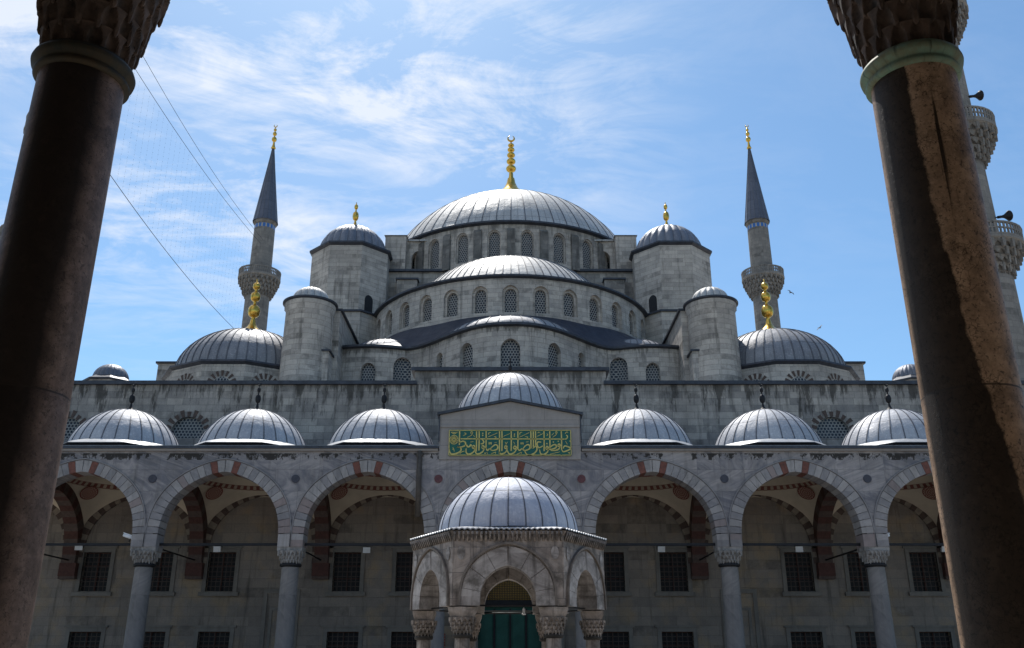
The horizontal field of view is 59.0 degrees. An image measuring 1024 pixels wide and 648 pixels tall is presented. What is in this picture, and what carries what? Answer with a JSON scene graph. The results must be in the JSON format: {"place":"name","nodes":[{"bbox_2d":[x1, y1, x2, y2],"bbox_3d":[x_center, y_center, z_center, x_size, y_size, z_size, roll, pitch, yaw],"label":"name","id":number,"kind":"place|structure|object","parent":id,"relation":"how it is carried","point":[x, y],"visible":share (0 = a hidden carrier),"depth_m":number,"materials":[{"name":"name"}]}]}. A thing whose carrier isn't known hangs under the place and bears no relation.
{"place":"outdoors","nodes":[
{"label":"outdoors","id":0,"kind":"place"},
{"bbox_2d":[0,0,1023,379],"label":"sky","id":1,"kind":"structure","parent":0,"point":[403,111],"materials":[{"name":"blue"}]},
{"label":"ground","id":2,"kind":"structure","parent":0,"visible":0},
{"bbox_2d":[0,112,28,238],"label":"minaret","id":3,"kind":"object","parent":2,"relation":"on","point":[1,227],"depth_m":57.86,"materials":[{"name":"stone"}]},
{"bbox_2d":[0,0,169,647],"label":"column","id":4,"kind":"structure","parent":2,"relation":"on","point":[86,56],"depth_m":6.80,"materials":[{"name":"brown stone"}]},
{"bbox_2d":[238,125,280,330],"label":"minaret","id":5,"kind":"object","parent":2,"relation":"on","point":[261,269],"visible":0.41,"depth_m":111.00,"materials":[{"name":"stone"}]},
{"bbox_2d":[44,357,948,647],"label":"portico","id":6,"kind":"structure","parent":2,"relation":"on","point":[150,469],"depth_m":44.70,"materials":[{"name":"stone"}]},
{"bbox_2d":[74,546,83,549],"bbox_3d":[-23.865,12.291,49.934,0.478,0.417,0.465,4,-21,-11],"label":"floodlight","id":7,"kind":"object","parent":6,"relation":"attached to","point":[79,547],"visible":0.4,"depth_m":49.73,"materials":[{"name":"white paint"}]},
{"bbox_2d":[123,532,131,541],"bbox_3d":[-18.490,10.295,43.553,0.640,0.324,0.180,13,-29,17],"label":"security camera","id":8,"kind":"object","parent":6,"relation":"attached to","point":[126,535],"visible":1,"depth_m":43.53,"materials":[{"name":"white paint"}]},
{"bbox_2d":[213,546,222,551],"bbox_3d":[-16.194,12.386,49.900,0.478,0.417,0.465,-2,-21,5],"label":"floodlight","id":9,"kind":"object","parent":6,"relation":"attached to","point":[217,549],"visible":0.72,"depth_m":49.70,"materials":[{"name":"white paint"}]},
{"bbox_2d":[362,546,370,552],"bbox_3d":[-8.008,12.432,49.882,0.478,0.417,0.465,2,-21,-5],"label":"floodlight","id":10,"kind":"object","parent":6,"relation":"attached to","point":[367,549],"visible":1,"depth_m":49.68,"materials":[{"name":"white paint"}]},
{"bbox_2d":[656,546,664,551],"bbox_3d":[8.192,12.386,49.900,0.478,0.417,0.465,2,-21,-5],"label":"floodlight","id":11,"kind":"object","parent":6,"relation":"attached to","point":[661,548],"visible":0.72,"depth_m":49.69,"materials":[{"name":"white paint"}]},
{"bbox_2d":[794,546,802,551],"bbox_3d":[15.806,12.386,49.900,0.478,0.417,0.465,-2,-21,5],"label":"floodlight","id":12,"kind":"object","parent":6,"relation":"attached to","point":[799,548],"visible":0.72,"depth_m":49.69,"materials":[{"name":"white paint"}]},
{"bbox_2d":[410,477,606,647],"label":"fountain kiosk","id":13,"kind":"object","parent":2,"relation":"on","point":[489,535],"visible":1,"depth_m":23.40,"materials":[{"name":"stone"}]},
{"bbox_2d":[27,136,1023,647],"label":"mosque","id":14,"kind":"structure","parent":2,"relation":"on","point":[565,302],"depth_m":53.85,"materials":[{"name":"stone"}]},
{"bbox_2d":[64,410,85,437],"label":"window","id":15,"kind":"structure","parent":14,"relation":"in","point":[72,423],"depth_m":53.47,"materials":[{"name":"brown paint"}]},
{"bbox_2d":[63,625,107,647],"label":"window","id":16,"kind":"structure","parent":14,"relation":"in","point":[83,636],"depth_m":49.24,"materials":[{"name":"grey glass"}]},
{"bbox_2d":[70,546,117,595],"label":"window","id":17,"kind":"structure","parent":14,"relation":"in","point":[98,571],"depth_m":50.49,"materials":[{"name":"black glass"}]},
{"bbox_2d":[143,625,172,647],"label":"window","id":18,"kind":"structure","parent":14,"relation":"in","point":[156,636],"depth_m":49.25,"materials":[{"name":"grey glass"}]},
{"bbox_2d":[150,546,180,595],"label":"window","id":19,"kind":"structure","parent":14,"relation":"in","point":[163,575],"depth_m":50.48,"materials":[{"name":"black glass"}]},
{"bbox_2d":[110,57,263,325],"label":"festoon lights","id":20,"kind":"object","parent":14,"relation":"hanging from","point":[183,191],"visible":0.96,"depth_m":83.67,"materials":[{"name":"black metal"}]},
{"bbox_2d":[167,410,208,437],"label":"window","id":21,"kind":"structure","parent":14,"relation":"in","point":[187,427],"depth_m":53.44,"materials":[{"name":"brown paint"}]},
{"bbox_2d":[192,625,236,647],"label":"window","id":22,"kind":"structure","parent":14,"relation":"in","point":[211,636],"depth_m":49.24,"materials":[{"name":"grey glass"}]},
{"bbox_2d":[198,546,242,595],"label":"window","id":23,"kind":"structure","parent":14,"relation":"in","point":[223,571],"depth_m":50.49,"materials":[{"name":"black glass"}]},
{"bbox_2d":[259,589,299,647],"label":"blind doorway","id":24,"kind":"structure","parent":14,"relation":"in","point":[266,591],"depth_m":49.44,"materials":[{"name":"stone"}]},
{"bbox_2d":[321,625,364,647],"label":"window","id":25,"kind":"structure","parent":14,"relation":"in","point":[339,636],"depth_m":49.24,"materials":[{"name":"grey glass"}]},
{"bbox_2d":[325,546,366,595],"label":"window","id":26,"kind":"structure","parent":14,"relation":"in","point":[348,568],"depth_m":50.51,"materials":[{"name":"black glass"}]},
{"bbox_2d":[361,364,374,379],"bbox_3d":[-9.906,3.990,62.243,0.936,2.625,0.023,0,-21,-1],"label":"window","id":27,"kind":"structure","parent":14,"relation":"in","point":[368,371],"depth_m":62.47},
{"bbox_2d":[388,546,412,595],"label":"window","id":28,"kind":"structure","parent":14,"relation":"in","point":[403,579],"depth_m":50.54,"materials":[{"name":"black glass"}]},
{"bbox_2d":[386,625,416,647],"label":"window","id":29,"kind":"structure","parent":14,"relation":"in","point":[403,636],"depth_m":49.25,"materials":[{"name":"black glass"}]},
{"bbox_2d":[393,359,410,379],"bbox_3d":[-7.598,3.655,62.827,1.397,2.663,0.140,3,-21,-7],"label":"window","id":30,"kind":"structure","parent":14,"relation":"in","point":[402,367],"depth_m":63.01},
{"bbox_2d":[405,306,409,326],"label":"window","id":31,"kind":"structure","parent":14,"relation":"in","point":[407,310],"depth_m":68.26,"materials":[{"name":"grey stone"}]},
{"bbox_2d":[424,299,431,321],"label":"window","id":32,"kind":"structure","parent":14,"relation":"in","point":[428,305],"depth_m":66.91,"materials":[{"name":"grey stone"}]},
{"bbox_2d":[431,242,438,268],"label":"window","id":33,"kind":"structure","parent":14,"relation":"in","point":[435,248],"depth_m":78.73,"materials":[{"name":"grey stone"}]},
{"bbox_2d":[448,294,457,316],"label":"window","id":34,"kind":"structure","parent":14,"relation":"in","point":[453,299],"depth_m":65.94,"materials":[{"name":"grey stone"}]},
{"bbox_2d":[458,236,467,263],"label":"window","id":35,"kind":"structure","parent":14,"relation":"in","point":[463,241],"depth_m":77.59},
{"bbox_2d":[463,344,472,366],"bbox_3d":[-2.791,2.404,59.248,1.070,2.294,0.020,-16,-26,37],"label":"window","id":36,"kind":"structure","parent":14,"relation":"in","point":[468,352],"depth_m":59.41,"materials":[{"name":"grey stone"}]},
{"bbox_2d":[475,291,485,313],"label":"window","id":37,"kind":"structure","parent":14,"relation":"in","point":[481,295],"depth_m":65.34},
{"bbox_2d":[489,233,499,256],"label":"window","id":38,"kind":"structure","parent":14,"relation":"in","point":[494,239],"depth_m":77.09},
{"bbox_2d":[478,607,541,647],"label":"door","id":39,"kind":"structure","parent":14,"relation":"in","point":[496,630],"depth_m":49.46,"materials":[{"name":"green leather"}]},
{"bbox_2d":[501,340,519,366],"bbox_3d":[-0.100,2.177,58.276,1.214,2.436,0.024,0,-21,0],"label":"window","id":40,"kind":"structure","parent":14,"relation":"in","point":[510,348],"depth_m":58.35,"materials":[{"name":"grey stone"}]},
{"bbox_2d":[505,289,515,311],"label":"window","id":41,"kind":"structure","parent":14,"relation":"in","point":[510,295],"depth_m":65.14,"materials":[{"name":"grey stone"}]},
{"bbox_2d":[522,232,531,256],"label":"window","id":42,"kind":"structure","parent":14,"relation":"in","point":[526,237],"depth_m":77.09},
{"bbox_2d":[535,291,545,312],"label":"window","id":43,"kind":"structure","parent":14,"relation":"in","point":[540,300],"depth_m":65.34,"materials":[{"name":"grey stone"}]},
{"bbox_2d":[548,344,557,366],"bbox_3d":[2.591,2.404,59.248,1.070,2.294,0.020,16,-26,-37],"label":"window","id":44,"kind":"structure","parent":14,"relation":"in","point":[552,353],"depth_m":59.41,"materials":[{"name":"grey stone"}]},
{"bbox_2d":[554,236,562,263],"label":"window","id":45,"kind":"structure","parent":14,"relation":"in","point":[558,242],"depth_m":77.63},
{"bbox_2d":[564,294,572,316],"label":"window","id":46,"kind":"structure","parent":14,"relation":"in","point":[568,301],"depth_m":65.94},
{"bbox_2d":[582,242,589,268],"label":"window","id":47,"kind":"structure","parent":14,"relation":"in","point":[586,249],"depth_m":78.76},
{"bbox_2d":[589,299,596,321],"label":"window","id":48,"kind":"structure","parent":14,"relation":"in","point":[593,307],"depth_m":66.93,"materials":[{"name":"grey stone"}]},
{"bbox_2d":[612,306,616,327],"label":"window","id":49,"kind":"structure","parent":14,"relation":"in","point":[614,324],"depth_m":68.22,"materials":[{"name":"grey stone"}]},
{"bbox_2d":[600,625,634,647],"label":"window","id":50,"kind":"structure","parent":14,"relation":"in","point":[613,636],"depth_m":49.25,"materials":[{"name":"black glass"}]},
{"bbox_2d":[604,546,631,595],"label":"window","id":51,"kind":"structure","parent":14,"relation":"in","point":[615,572],"depth_m":50.55,"materials":[{"name":"black glass"}]},
{"bbox_2d":[610,359,627,379],"bbox_3d":[7.398,3.655,62.827,1.397,2.663,0.140,-3,-21,7],"label":"window","id":52,"kind":"structure","parent":14,"relation":"in","point":[618,367],"depth_m":63.01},
{"bbox_2d":[646,364,659,379],"bbox_3d":[9.706,3.990,62.243,0.936,2.625,0.023,0,-21,1],"label":"window","id":53,"kind":"structure","parent":14,"relation":"in","point":[652,371],"depth_m":62.47,"materials":[{"name":"grey stone"}]},
{"bbox_2d":[653,546,695,595],"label":"window","id":54,"kind":"structure","parent":14,"relation":"in","point":[671,571],"depth_m":50.51,"materials":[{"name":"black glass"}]},
{"bbox_2d":[655,625,698,647],"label":"window","id":55,"kind":"structure","parent":14,"relation":"in","point":[669,636],"depth_m":49.25,"materials":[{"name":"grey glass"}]},
{"bbox_2d":[720,589,761,647],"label":"door frame","id":56,"kind":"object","parent":14,"relation":"in","point":[754,591],"depth_m":49.44,"materials":[{"name":"stone"}]},
{"bbox_2d":[777,546,822,595],"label":"window","id":57,"kind":"structure","parent":14,"relation":"in","point":[796,567],"depth_m":50.49,"materials":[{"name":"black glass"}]},
{"bbox_2d":[784,625,827,647],"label":"window","id":58,"kind":"structure","parent":14,"relation":"in","point":[798,636],"depth_m":49.24,"materials":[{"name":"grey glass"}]},
{"bbox_2d":[812,410,853,437],"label":"window","id":59,"kind":"structure","parent":14,"relation":"in","point":[828,427],"depth_m":53.44,"materials":[{"name":"grey stone"}]},
{"bbox_2d":[840,546,869,595],"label":"window","id":60,"kind":"structure","parent":14,"relation":"in","point":[856,576],"depth_m":50.47,"materials":[{"name":"black glass"}]},
{"bbox_2d":[848,625,876,647],"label":"window","id":61,"kind":"structure","parent":14,"relation":"in","point":[862,636],"depth_m":49.25,"materials":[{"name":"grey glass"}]},
{"bbox_2d":[902,546,949,595],"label":"window","id":62,"kind":"structure","parent":14,"relation":"in","point":[921,569],"depth_m":50.51,"materials":[{"name":"black glass"}]},
{"bbox_2d":[912,625,956,647],"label":"window","id":63,"kind":"structure","parent":14,"relation":"in","point":[927,636],"depth_m":49.24,"materials":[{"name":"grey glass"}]},
{"bbox_2d":[741,125,784,329],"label":"minaret","id":64,"kind":"object","parent":2,"relation":"on","point":[756,224],"visible":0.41,"depth_m":111.00,"materials":[{"name":"stone"}]},
{"bbox_2d":[827,0,1023,647],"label":"column","id":65,"kind":"structure","parent":2,"relation":"on","point":[908,55],"depth_m":6.63,"materials":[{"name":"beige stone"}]},
{"bbox_2d":[955,0,1023,379],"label":"minaret","id":66,"kind":"object","parent":2,"relation":"on","point":[1008,246],"visible":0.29,"depth_m":57.76,"materials":[{"name":"stone"}]},
{"bbox_2d":[968,90,983,100],"bbox_3d":[31.454,-15.670,62.387,1.970,0.720,0.720,-9,-19,-12],"label":"loudspeaker","id":67,"kind":"object","parent":66,"relation":"attached to","point":[979,95],"visible":0.98,"depth_m":62.38,"materials":[{"name":"black metal"}]},
{"bbox_2d":[995,210,1012,220],"bbox_3d":[31.654,-6.962,59.122,1.970,0.720,0.720,-9,-19,-12],"label":"loudspeaker","id":68,"kind":"object","parent":66,"relation":"attached to","point":[1008,215],"visible":0.96,"depth_m":59.11,"materials":[{"name":"black metal"}]}
]}

